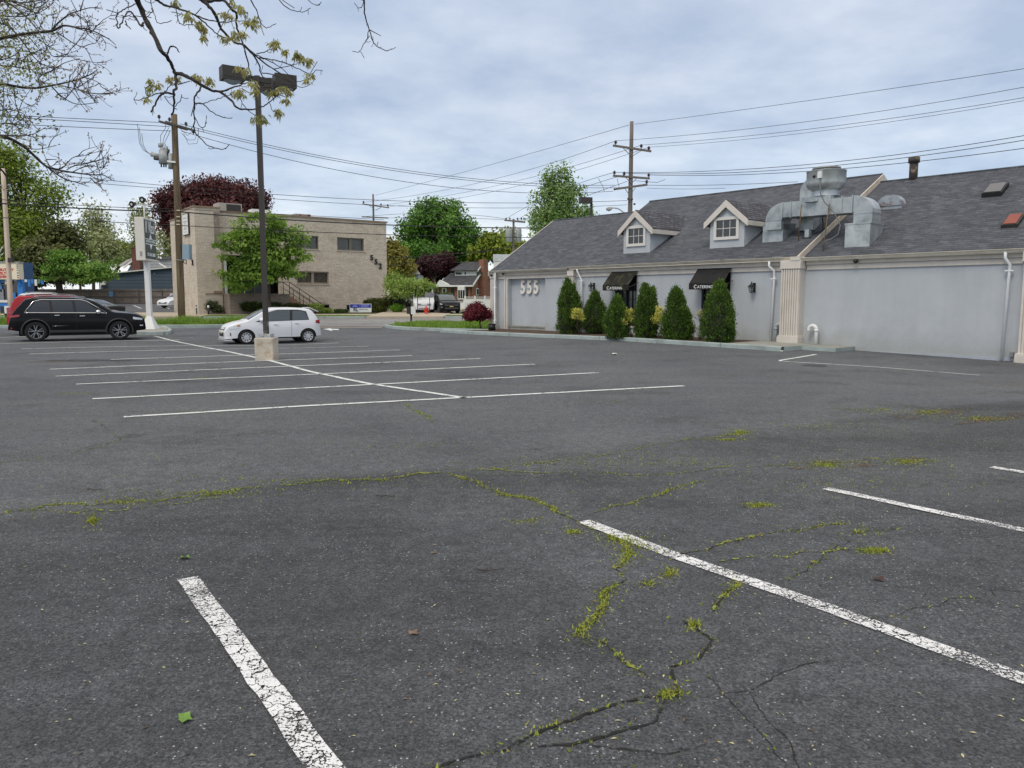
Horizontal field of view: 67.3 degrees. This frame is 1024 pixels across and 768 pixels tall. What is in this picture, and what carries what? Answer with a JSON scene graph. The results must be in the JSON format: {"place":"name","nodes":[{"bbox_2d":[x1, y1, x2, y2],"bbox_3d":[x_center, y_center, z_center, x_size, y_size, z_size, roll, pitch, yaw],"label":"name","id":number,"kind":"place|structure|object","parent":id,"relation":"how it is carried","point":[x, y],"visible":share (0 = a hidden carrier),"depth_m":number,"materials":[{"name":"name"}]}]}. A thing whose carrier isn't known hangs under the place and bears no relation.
{"place":"outdoors","nodes":[
{"label":"outdoors","id":0,"kind":"place"},
{"bbox_2d":[0,304,173,312],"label":"side parking lot","id":1,"kind":"structure","parent":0,"point":[142,308],"depth_m":73.27,"materials":[{"name":"asphalt"}]},
{"bbox_2d":[38,289,172,303],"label":"board fence","id":2,"kind":"object","parent":1,"relation":"on","point":[129,296],"visible":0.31,"depth_m":89.39,"materials":[{"name":"brown wood"}]},
{"bbox_2d":[93,299,125,311],"bbox_3d":[-27.591,-4.793,49.783,4.774,1.450,2.180,1,6,12],"label":"sedan","id":3,"kind":"object","parent":1,"relation":"on","point":[111,306],"visible":0.16,"depth_m":49.44,"materials":[{"name":"grey paint"}]},
{"bbox_2d":[157,294,173,307],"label":"sedan","id":4,"kind":"object","parent":1,"relation":"on","point":[166,302],"visible":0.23,"depth_m":73.55,"materials":[{"name":"white paint"}]},
{"bbox_2d":[0,314,247,324],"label":"verge grass","id":5,"kind":"structure","parent":0,"point":[190,319],"depth_m":42.24,"materials":[{"name":"plant"}]},
{"bbox_2d":[204,299,224,312],"bbox_3d":[-22.309,-5.628,57.382,1.742,1.483,1.135,0,6,0],"label":"dark bush","id":6,"kind":"object","parent":5,"relation":"on","point":[213,307],"visible":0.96,"depth_m":57.12,"materials":[{"name":"green plant"}]},
{"bbox_2d":[133,312,210,317],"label":"driveway","id":7,"kind":"structure","parent":0,"point":[163,314],"depth_m":56.54,"materials":[{"name":"concrete"}]},
{"bbox_2d":[0,313,461,317],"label":"sidewalk","id":8,"kind":"structure","parent":0,"point":[346,315],"depth_m":55.78,"materials":[{"name":"concrete"}]},
{"bbox_2d":[155,318,487,326],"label":"road","id":9,"kind":"structure","parent":0,"point":[368,322],"depth_m":50.66,"materials":[{"name":"asphalt"}]},
{"bbox_2d":[204,316,364,317],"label":"kerb","id":10,"kind":"structure","parent":9,"relation":"on","point":[316,316],"depth_m":53.92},
{"bbox_2d":[366,308,465,317],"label":"driveway","id":11,"kind":"structure","parent":0,"point":[404,314],"depth_m":56.40,"materials":[{"name":"concrete"}]},
{"bbox_2d":[411,286,435,311],"bbox_3d":[-7.136,-6.758,61.121,1.968,2.184,4.714,-1,6,-10],"label":"van","id":12,"kind":"object","parent":11,"relation":"on","point":[423,301],"visible":0.62,"depth_m":59.14,"materials":[{"name":"white paint"}]},
{"bbox_2d":[430,294,460,312],"bbox_3d":[-5.276,-6.296,60.169,1.936,1.520,4.069,-2,7,-20],"label":"suv","id":13,"kind":"object","parent":11,"relation":"on","point":[446,302],"visible":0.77,"depth_m":58.82,"materials":[{"name":"black paint"}]},
{"bbox_2d":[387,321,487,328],"bbox_3d":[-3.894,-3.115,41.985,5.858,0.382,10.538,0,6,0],"label":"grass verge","id":14,"kind":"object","parent":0,"point":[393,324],"depth_m":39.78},
{"bbox_2d":[462,301,493,328],"bbox_3d":[-1.678,-3.244,37.593,1.614,1.667,1.211,0,6,0],"label":"red maple shrub","id":15,"kind":"object","parent":14,"relation":"on","point":[477,311],"visible":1,"depth_m":37.39,"materials":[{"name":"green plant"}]},
{"bbox_2d":[394,319,489,328],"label":"verge grass","id":16,"kind":"structure","parent":0,"point":[437,323],"depth_m":40.88,"materials":[{"name":"plant"}]},
{"bbox_2d":[0,326,1023,767],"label":"parking lot","id":17,"kind":"structure","parent":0,"point":[382,580],"depth_m":4.87,"materials":[{"name":"asphalt"}]},
{"bbox_2d":[6,293,117,324],"bbox_3d":[-20.716,-3.302,36.045,4.844,1.848,2.305,-3,7,-24],"label":"suv","id":18,"kind":"object","parent":17,"relation":"on","point":[18,300],"visible":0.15,"depth_m":34.48,"materials":[{"name":"red paint"}]},
{"bbox_2d":[0,0,132,203],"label":"budding maple","id":19,"kind":"object","parent":17,"relation":"on","point":[5,36],"visible":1,"depth_m":12.09,"materials":[{"name":"brown plant"}]},
{"bbox_2d":[8,295,145,341],"bbox_3d":[-17.697,-2.718,31.482,4.844,1.809,2.304,-3,7,-27],"label":"suv","id":20,"kind":"object","parent":17,"relation":"on","point":[37,318],"visible":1,"depth_m":30.54,"materials":[{"name":"black paint"}]},
{"bbox_2d":[0,324,223,327],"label":"kerb","id":21,"kind":"structure","parent":17,"relation":"on","point":[180,326],"depth_m":40.69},
{"bbox_2d":[129,326,167,334],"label":"sign island","id":22,"kind":"structure","parent":17,"relation":"on","point":[142,332],"depth_m":35.81,"materials":[{"name":"concrete"}]},
{"bbox_2d":[129,196,159,328],"bbox_3d":[-17.442,-5.763,36.804,1.043,6.249,1.487,2,7,19],"label":"pole sign","id":23,"kind":"object","parent":22,"relation":"on","point":[145,239],"visible":1,"depth_m":36.58,"materials":[{"name":"metal"}]},
{"bbox_2d":[106,0,395,149],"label":"oak tree","id":24,"kind":"object","parent":17,"relation":"on","point":[234,39],"visible":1,"depth_m":5.95,"materials":[{"name":"green plant"}]},
{"bbox_2d":[219,64,296,359],"bbox_3d":[-6.816,-4.381,20.734,1.931,7.630,1.292,-5,8,-39],"label":"parking lot lamp","id":25,"kind":"object","parent":17,"relation":"on","point":[266,345],"visible":0.74,"depth_m":20.40,"materials":[{"name":"metal"}]},
{"bbox_2d":[178,576,342,767],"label":"parking line","id":26,"kind":"object","parent":17,"relation":"on","point":[265,681],"visible":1,"depth_m":3.22,"materials":[{"name":"white paint"}]},
{"bbox_2d":[218,307,320,343],"bbox_3d":[-9.925,-2.421,31.532,3.824,1.452,2.029,-4,7,-31],"label":"hatchback","id":27,"kind":"object","parent":17,"relation":"on","point":[297,324],"visible":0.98,"depth_m":30.97,"materials":[{"name":"silver metal"}]},
{"bbox_2d":[64,358,480,375],"bbox_3d":[-5.283,-0.440,18.782,10.104,0.001,0.209,-4,7,-29],"label":"parking line","id":28,"kind":"object","parent":17,"relation":"on","point":[258,367],"visible":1,"depth_m":18.35,"materials":[{"name":"white paint"}]},
{"bbox_2d":[82,364,529,383],"bbox_3d":[-3.856,-0.245,16.989,10.076,0.001,0.231,-3,7,-27],"label":"parking line","id":29,"kind":"object","parent":17,"relation":"on","point":[301,374],"visible":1,"depth_m":16.40,"materials":[{"name":"white paint"}]},
{"bbox_2d":[155,336,465,397],"bbox_3d":[-8.381,-0.906,23.337,0.588,0.102,26.315,-4,7,-34],"label":"parking line","id":30,"kind":"object","parent":17,"relation":"on","point":[330,375],"visible":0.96,"depth_m":15.97,"materials":[{"name":"white paint"}]},
{"bbox_2d":[93,372,594,398],"bbox_3d":[-2.449,-0.006,14.788,9.873,0.001,0.164,-3,7,-27],"label":"parking line","id":31,"kind":"object","parent":17,"relation":"on","point":[328,386],"visible":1,"depth_m":14.14,"materials":[{"name":"white paint"}]},
{"bbox_2d":[124,385,682,416],"bbox_3d":[-1.082,0.236,12.561,9.408,0.001,0.235,-3,7,-24],"label":"parking line","id":32,"kind":"object","parent":17,"relation":"on","point":[387,401],"visible":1,"depth_m":12.18,"materials":[{"name":"white paint"}]},
{"bbox_2d":[384,325,460,330],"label":"kerb","id":33,"kind":"structure","parent":17,"relation":"on","point":[411,328],"depth_m":38.70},
{"bbox_2d":[473,331,509,335],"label":"kerb","id":34,"kind":"structure","parent":17,"relation":"on","point":[492,333],"depth_m":34.05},
{"bbox_2d":[1,376,1023,767],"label":"moss","id":35,"kind":"object","parent":17,"relation":"on","point":[627,554],"visible":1,"depth_m":5.61,"materials":[{"name":"plant"}]},
{"bbox_2d":[3,418,1023,764],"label":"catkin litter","id":36,"kind":"object","parent":17,"relation":"on","point":[537,664],"visible":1,"depth_m":3.14,"materials":[{"name":"plant"}]},
{"bbox_2d":[510,333,550,337],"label":"kerb","id":37,"kind":"structure","parent":17,"relation":"on","point":[531,335],"depth_m":32.27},
{"bbox_2d":[432,620,713,767],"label":"pavement crack","id":38,"kind":"object","parent":17,"relation":"on","point":[583,714],"visible":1,"depth_m":2.98,"materials":[{"name":"asphalt"}]},
{"bbox_2d":[551,334,599,339],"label":"kerb","id":39,"kind":"structure","parent":17,"relation":"on","point":[575,337],"depth_m":30.37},
{"bbox_2d":[537,699,664,746],"bbox_3d":[0.398,1.290,2.905,0.662,0.001,0.142,-4,8,-36],"label":"pavement crack","id":40,"kind":"object","parent":17,"relation":"on","point":[600,736],"visible":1,"depth_m":2.83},
{"bbox_2d":[599,336,656,342],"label":"kerb","id":41,"kind":"structure","parent":17,"relation":"on","point":[645,340],"depth_m":28.31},
{"bbox_2d":[657,339,720,346],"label":"kerb","id":42,"kind":"structure","parent":17,"relation":"on","point":[691,343],"depth_m":26.47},
{"bbox_2d":[720,343,782,351],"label":"kerb","id":43,"kind":"structure","parent":17,"relation":"on","point":[750,346],"depth_m":24.74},
{"bbox_2d":[580,520,1023,683],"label":"parking line","id":44,"kind":"object","parent":17,"relation":"on","point":[915,640],"visible":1,"depth_m":4.05,"materials":[{"name":"white paint"}]},
{"bbox_2d":[824,487,1023,531],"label":"parking line","id":45,"kind":"object","parent":17,"relation":"on","point":[908,505],"visible":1,"depth_m":5.95,"materials":[{"name":"white paint"}]},
{"bbox_2d":[958,412,1023,423],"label":"moss patch","id":46,"kind":"object","parent":17,"relation":"on","point":[988,420],"visible":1,"depth_m":10.46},
{"bbox_2d":[0,0,1023,292],"label":"sky","id":47,"kind":"structure","parent":0,"point":[465,85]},
{"bbox_2d":[735,341,818,350],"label":"pavement","id":48,"kind":"structure","parent":0,"point":[790,346],"depth_m":25.27,"materials":[{"name":"concrete"}]},
{"bbox_2d":[802,344,854,351],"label":"pavement","id":49,"kind":"structure","parent":0,"point":[830,348],"depth_m":24.60,"materials":[{"name":"concrete"}]},
{"bbox_3d":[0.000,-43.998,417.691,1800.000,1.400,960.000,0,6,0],"label":"ground","id":50,"kind":"structure","parent":0,"visible":0},
{"bbox_2d":[0,168,13,305],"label":"utility pole","id":51,"kind":"object","parent":50,"relation":"on","point":[8,259],"visible":0.83,"depth_m":60.03,"materials":[{"name":"brown wood"}]},
{"bbox_2d":[0,262,45,305],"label":"shop","id":52,"kind":"structure","parent":50,"relation":"on","point":[23,280],"depth_m":65.53,"materials":[{"name":"blue paint"}]},
{"bbox_2d":[0,280,17,300],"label":"shop window","id":53,"kind":"structure","parent":52,"relation":"in","point":[14,283],"depth_m":65.63,"materials":[{"name":"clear glass"}]},
{"bbox_2d":[0,133,99,292],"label":"evergreen","id":54,"kind":"object","parent":50,"relation":"on","point":[20,230],"visible":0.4,"depth_m":81.37,"materials":[{"name":"green plant"}]},
{"bbox_2d":[4,218,95,293],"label":"evergreen tree","id":55,"kind":"object","parent":50,"relation":"on","point":[61,235],"visible":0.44,"depth_m":76.58,"materials":[{"name":"green plant"}]},
{"bbox_2d":[34,248,122,297],"bbox_3d":[-33.326,-7.806,59.415,6.746,5.398,3.489,0,6,0],"label":"young maple","id":56,"kind":"object","parent":50,"relation":"on","point":[81,271],"visible":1,"depth_m":58.89,"materials":[{"name":"green plant"}]},
{"bbox_2d":[69,197,124,288],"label":"pale tree","id":57,"kind":"object","parent":50,"relation":"on","point":[92,216],"visible":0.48,"depth_m":109.50,"materials":[{"name":"green plant"}]},
{"bbox_2d":[86,227,130,268],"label":"pale tree","id":58,"kind":"object","parent":50,"relation":"on","point":[107,249],"visible":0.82,"depth_m":105.86,"materials":[{"name":"green plant"}]},
{"bbox_2d":[99,247,172,295],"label":"blue house","id":59,"kind":"structure","parent":50,"relation":"on","point":[132,277],"depth_m":96.22,"materials":[{"name":"wood"}]},
{"bbox_2d":[121,197,159,263],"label":"pale tree","id":60,"kind":"object","parent":50,"relation":"on","point":[132,216],"visible":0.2,"depth_m":112.55,"materials":[{"name":"green plant"}]},
{"bbox_2d":[155,226,171,260],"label":"pale tree","id":61,"kind":"object","parent":50,"relation":"on","point":[165,245],"visible":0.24,"depth_m":101.55,"materials":[{"name":"green plant"}]},
{"bbox_2d":[137,114,198,317],"bbox_3d":[-19.906,-9.432,45.060,3.263,12.418,1.768,-3,7,-22],"label":"utility pole","id":62,"kind":"object","parent":50,"relation":"on","point":[164,157],"visible":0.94,"depth_m":44.96,"materials":[{"name":"brown wood"}]},
{"bbox_2d":[0,203,173,211],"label":"overhead wire","id":63,"kind":"object","parent":62,"relation":"attached to","point":[84,208],"visible":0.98,"depth_m":41.08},
{"bbox_2d":[182,225,531,237],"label":"overhead wire","id":64,"kind":"object","parent":62,"relation":"attached to","point":[355,233],"visible":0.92,"depth_m":49.65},
{"bbox_2d":[181,211,543,227],"bbox_3d":[-8.091,-10.550,50.311,25.438,0.325,0.410,-3,7,-23],"label":"overhead wire","id":65,"kind":"object","parent":62,"relation":"attached to","point":[359,223],"visible":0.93,"depth_m":49.67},
{"bbox_2d":[182,124,605,185],"bbox_3d":[-5.725,-14.513,49.724,28.889,2.296,1.104,-3,7,-22],"label":"overhead wire","id":66,"kind":"object","parent":62,"relation":"attached to","point":[392,168],"visible":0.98,"depth_m":48.40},
{"bbox_2d":[182,131,610,192],"bbox_3d":[-5.714,-13.973,49.789,28.764,2.566,1.092,-3,7,-22],"label":"overhead wire","id":67,"kind":"object","parent":62,"relation":"attached to","point":[373,176],"visible":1,"depth_m":48.01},
{"bbox_2d":[180,190,616,207],"bbox_3d":[-5.762,-12.069,50.705,30.185,0.802,0.484,-2,7,-21],"label":"overhead wire","id":68,"kind":"object","parent":62,"relation":"attached to","point":[381,205],"visible":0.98,"depth_m":49.55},
{"bbox_2d":[184,187,626,202],"bbox_3d":[-5.760,-12.375,50.671,30.172,0.799,0.487,-2,7,-21],"label":"overhead wire","id":69,"kind":"object","parent":62,"relation":"attached to","point":[392,200],"visible":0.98,"depth_m":50.00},
{"bbox_2d":[145,172,274,237],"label":"purple tree","id":70,"kind":"object","parent":50,"relation":"on","point":[163,200],"visible":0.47,"depth_m":76.62,"materials":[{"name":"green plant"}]},
{"bbox_2d":[210,210,314,307],"bbox_3d":[-17.943,-8.521,55.447,7.463,7.946,3.740,0,6,0],"label":"maple tree","id":71,"kind":"object","parent":50,"relation":"on","point":[281,263],"visible":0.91,"depth_m":54.87,"materials":[{"name":"green plant"}]},
{"bbox_2d":[169,202,387,314],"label":"office building","id":72,"kind":"structure","parent":50,"relation":"on","point":[343,270],"depth_m":61.71,"materials":[{"name":"beige brick"}]},
{"bbox_2d":[291,235,319,249],"bbox_3d":[-16.574,-11.305,61.524,2.410,1.120,0.320,-5,8,-36],"label":"window","id":73,"kind":"structure","parent":72,"relation":"in","point":[314,244],"depth_m":61.93,"materials":[{"name":"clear glass"}]},
{"bbox_2d":[297,271,329,284],"bbox_3d":[-16.113,-8.559,62.169,2.860,1.060,0.320,-5,8,-36],"label":"window","id":74,"kind":"structure","parent":72,"relation":"in","point":[313,278],"depth_m":62.21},
{"bbox_2d":[336,237,364,251],"bbox_3d":[-13.427,-11.559,63.856,2.560,1.120,0.320,-5,8,-36],"label":"window","id":75,"kind":"structure","parent":72,"relation":"in","point":[343,244],"depth_m":63.88,"materials":[{"name":"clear glass"}]},
{"bbox_2d":[386,235,417,279],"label":"olive tree","id":76,"kind":"object","parent":50,"relation":"on","point":[394,249],"visible":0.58,"depth_m":102.94,"materials":[{"name":"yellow plant"}]},
{"bbox_2d":[415,250,459,294],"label":"purple plum tree","id":77,"kind":"object","parent":50,"relation":"on","point":[434,270],"visible":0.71,"depth_m":121.08,"materials":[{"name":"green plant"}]},
{"bbox_2d":[393,195,483,294],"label":"broadleaf tree","id":78,"kind":"object","parent":50,"relation":"on","point":[438,240],"visible":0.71,"depth_m":131.37,"materials":[{"name":"green plant"}]},
{"bbox_2d":[436,259,489,301],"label":"brick house","id":79,"kind":"structure","parent":50,"relation":"on","point":[469,280],"depth_m":118.90,"materials":[{"name":"white paint"}]},
{"bbox_2d":[465,228,525,264],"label":"yellow green tree","id":80,"kind":"object","parent":50,"relation":"on","point":[487,240],"visible":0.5,"depth_m":124.88,"materials":[{"name":"green plant"}]},
{"bbox_2d":[504,218,524,252],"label":"utility pole","id":81,"kind":"object","parent":50,"relation":"on","point":[509,232],"visible":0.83,"depth_m":86.34,"materials":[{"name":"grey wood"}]},
{"bbox_2d":[524,160,599,236],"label":"tall thin tree","id":82,"kind":"object","parent":50,"relation":"on","point":[564,211],"visible":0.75,"depth_m":81.70,"materials":[{"name":"green plant"}]},
{"bbox_2d":[579,197,592,215],"bbox_3d":[5.295,-9.067,55.259,0.956,8.484,0.512,-2,6,-17],"label":"parking lot lamp","id":83,"kind":"object","parent":50,"relation":"on","point":[585,200],"visible":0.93,"depth_m":54.65,"materials":[{"name":"brown metal"}]},
{"bbox_2d":[467,329,755,342],"bbox_3d":[3.277,-1.927,31.629,2.480,0.256,14.100,-6,8,-42],"label":"planting bed","id":84,"kind":"object","parent":50,"relation":"on","point":[548,332],"visible":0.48,"depth_m":32.78,"materials":[{"name":"soil"}]},
{"bbox_2d":[554,275,583,333],"bbox_3d":[2.398,-3.235,32.185,1.220,2.626,1.269,2,7,19],"label":"arborvitae","id":85,"kind":"object","parent":84,"relation":"on","point":[569,298],"visible":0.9,"depth_m":31.99,"materials":[{"name":"green plant"}]},
{"bbox_2d":[571,307,591,333],"bbox_3d":[2.696,-2.453,31.670,1.025,1.428,0.986,5,8,36],"label":"variegated shrub","id":86,"kind":"object","parent":84,"relation":"on","point":[578,313],"visible":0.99,"depth_m":31.32,"materials":[{"name":"yellow plant"}]},
{"bbox_2d":[581,289,606,333],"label":"arborvitae","id":87,"kind":"object","parent":84,"relation":"on","point":[594,307],"visible":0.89,"depth_m":31.90,"materials":[{"name":"green plant"}]},
{"bbox_2d":[600,293,631,339],"bbox_3d":[3.926,-2.493,28.857,1.165,1.895,1.177,-5,8,-36],"label":"arborvitae","id":88,"kind":"object","parent":84,"relation":"on","point":[614,326],"visible":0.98,"depth_m":28.57,"materials":[{"name":"green plant"}]},
{"bbox_2d":[631,281,659,337],"bbox_3d":[4.977,-2.658,28.498,1.154,2.287,1.192,0,6,0],"label":"arborvitae","id":89,"kind":"object","parent":84,"relation":"on","point":[645,311],"visible":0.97,"depth_m":28.25,"materials":[{"name":"green plant"}]},
{"bbox_2d":[650,305,663,337],"bbox_3d":[5.327,-2.140,28.328,0.772,1.522,1.072,2,6,15],"label":"variegated shrub","id":90,"kind":"object","parent":84,"relation":"on","point":[657,317],"visible":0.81,"depth_m":27.96,"materials":[{"name":"yellow plant"}]},
{"bbox_2d":[658,283,695,339],"bbox_3d":[5.937,-2.492,27.567,1.404,2.267,1.194,0,6,0],"label":"arborvitae","id":91,"kind":"object","parent":84,"relation":"on","point":[677,320],"visible":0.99,"depth_m":27.30,"materials":[{"name":"green plant"}]},
{"bbox_2d":[697,278,738,342],"bbox_3d":[7.048,-2.434,26.203,1.428,2.508,1.385,0,6,0],"label":"arborvitae","id":92,"kind":"object","parent":84,"relation":"on","point":[720,315],"visible":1,"depth_m":25.98,"materials":[{"name":"green plant"}]},
{"bbox_2d":[598,121,662,211],"bbox_3d":[8.648,-11.772,56.001,4.855,14.243,0.550,0,6,0],"label":"utility pole","id":93,"kind":"object","parent":50,"relation":"on","point":[630,186],"visible":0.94,"depth_m":55.50,"materials":[{"name":"brown wood"}]},
{"bbox_2d":[180,126,584,187],"bbox_3d":[-5.532,-14.366,49.773,29.195,2.310,1.032,-3,7,-22],"label":"overhead wire","id":94,"kind":"object","parent":93,"relation":"attached to","point":[385,169],"visible":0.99,"depth_m":48.27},
{"bbox_2d":[616,135,1023,172],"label":"overhead wire","id":95,"kind":"object","parent":93,"relation":"attached to","point":[817,163],"visible":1,"depth_m":44.33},
{"bbox_2d":[617,87,1023,140],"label":"overhead wire","id":96,"kind":"object","parent":93,"relation":"attached to","point":[836,117],"visible":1,"depth_m":42.97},
{"bbox_2d":[626,140,1023,173],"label":"overhead wire","id":97,"kind":"object","parent":93,"relation":"attached to","point":[837,165],"visible":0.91,"depth_m":42.71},
{"bbox_2d":[639,69,1020,123],"bbox_3d":[16.526,-16.515,45.117,0.498,2.128,25.810,-4,8,-35],"label":"overhead wire","id":98,"kind":"object","parent":93,"relation":"attached to","point":[844,95],"visible":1,"depth_m":42.42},
{"bbox_2d":[647,97,1023,144],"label":"overhead wire","id":99,"kind":"object","parent":93,"relation":"attached to","point":[844,124],"visible":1,"depth_m":43.82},
{"bbox_2d":[657,101,1020,146],"bbox_3d":[17.373,-15.049,45.452,1.144,1.887,25.276,-4,7,-34],"label":"overhead wire","id":100,"kind":"object","parent":93,"relation":"attached to","point":[855,126],"visible":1,"depth_m":42.92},
{"bbox_2d":[661,148,1023,175],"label":"overhead wire","id":101,"kind":"object","parent":93,"relation":"attached to","point":[841,168],"visible":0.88,"depth_m":43.04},
{"bbox_2d":[488,156,1023,362],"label":"restaurant","id":102,"kind":"structure","parent":50,"relation":"on","point":[915,264],"depth_m":26.32,"materials":[{"name":"grey paint"}]},
{"bbox_2d":[615,275,636,327],"bbox_3d":[4.733,-3.463,31.813,0.220,2.230,1.190,-6,8,-42],"label":"door","id":103,"kind":"structure","parent":102,"relation":"in","point":[629,295],"depth_m":31.70,"materials":[{"name":"black glass"}]},
{"bbox_2d":[701,272,730,325],"bbox_3d":[7.618,-3.123,28.683,0.220,2.230,1.270,-6,8,-42],"label":"window","id":104,"kind":"structure","parent":102,"relation":"in","point":[728,279],"depth_m":29.02,"materials":[{"name":"black glass"}]},
{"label":"planting bed","id":105,"kind":"structure","parent":0,"visible":0},
{"bbox_2d":[238,301,306,310],"bbox_3d":[-18.003,-5.571,57.515,5.238,1.341,1.217,-1,6,-8],"label":"clipped hedge","id":106,"kind":"object","parent":105,"relation":"on","point":[251,306],"visible":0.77,"depth_m":57.18,"materials":[{"name":"green plant"}]},
{"bbox_2d":[307,302,333,312],"bbox_3d":[-14.752,-5.704,58.937,2.126,1.181,1.300,0,6,0],"label":"variegated bush","id":107,"kind":"object","parent":105,"relation":"on","point":[319,308],"visible":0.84,"depth_m":58.69,"materials":[{"name":"green plant"}]},
{"bbox_2d":[350,304,371,312],"bbox_3d":[-11.671,-5.730,59.354,1.675,0.913,0.149,0,6,0],"label":"office sign","id":108,"kind":"object","parent":105,"relation":"on","point":[360,307],"visible":0.98,"depth_m":59.29,"materials":[{"name":"white paint"}]},
{"bbox_2d":[362,297,389,312],"bbox_3d":[-10.721,-6.100,60.695,2.208,1.503,1.674,0,6,0],"label":"clipped hedge","id":109,"kind":"object","parent":105,"relation":"on","point":[379,305],"visible":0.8,"depth_m":60.29,"materials":[{"name":"green plant"}]},
{"bbox_2d":[381,295,410,308],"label":"dark shrubs","id":110,"kind":"object","parent":105,"relation":"on","point":[400,301],"visible":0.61,"depth_m":63.30,"materials":[{"name":"green plant"}]},
{"bbox_2d":[382,268,438,311],"bbox_3d":[-7.940,-7.189,60.140,4.522,3.802,3.007,0,6,0],"label":"weeping tree","id":111,"kind":"object","parent":105,"relation":"on","point":[399,287],"visible":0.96,"depth_m":59.55,"materials":[{"name":"green plant"}]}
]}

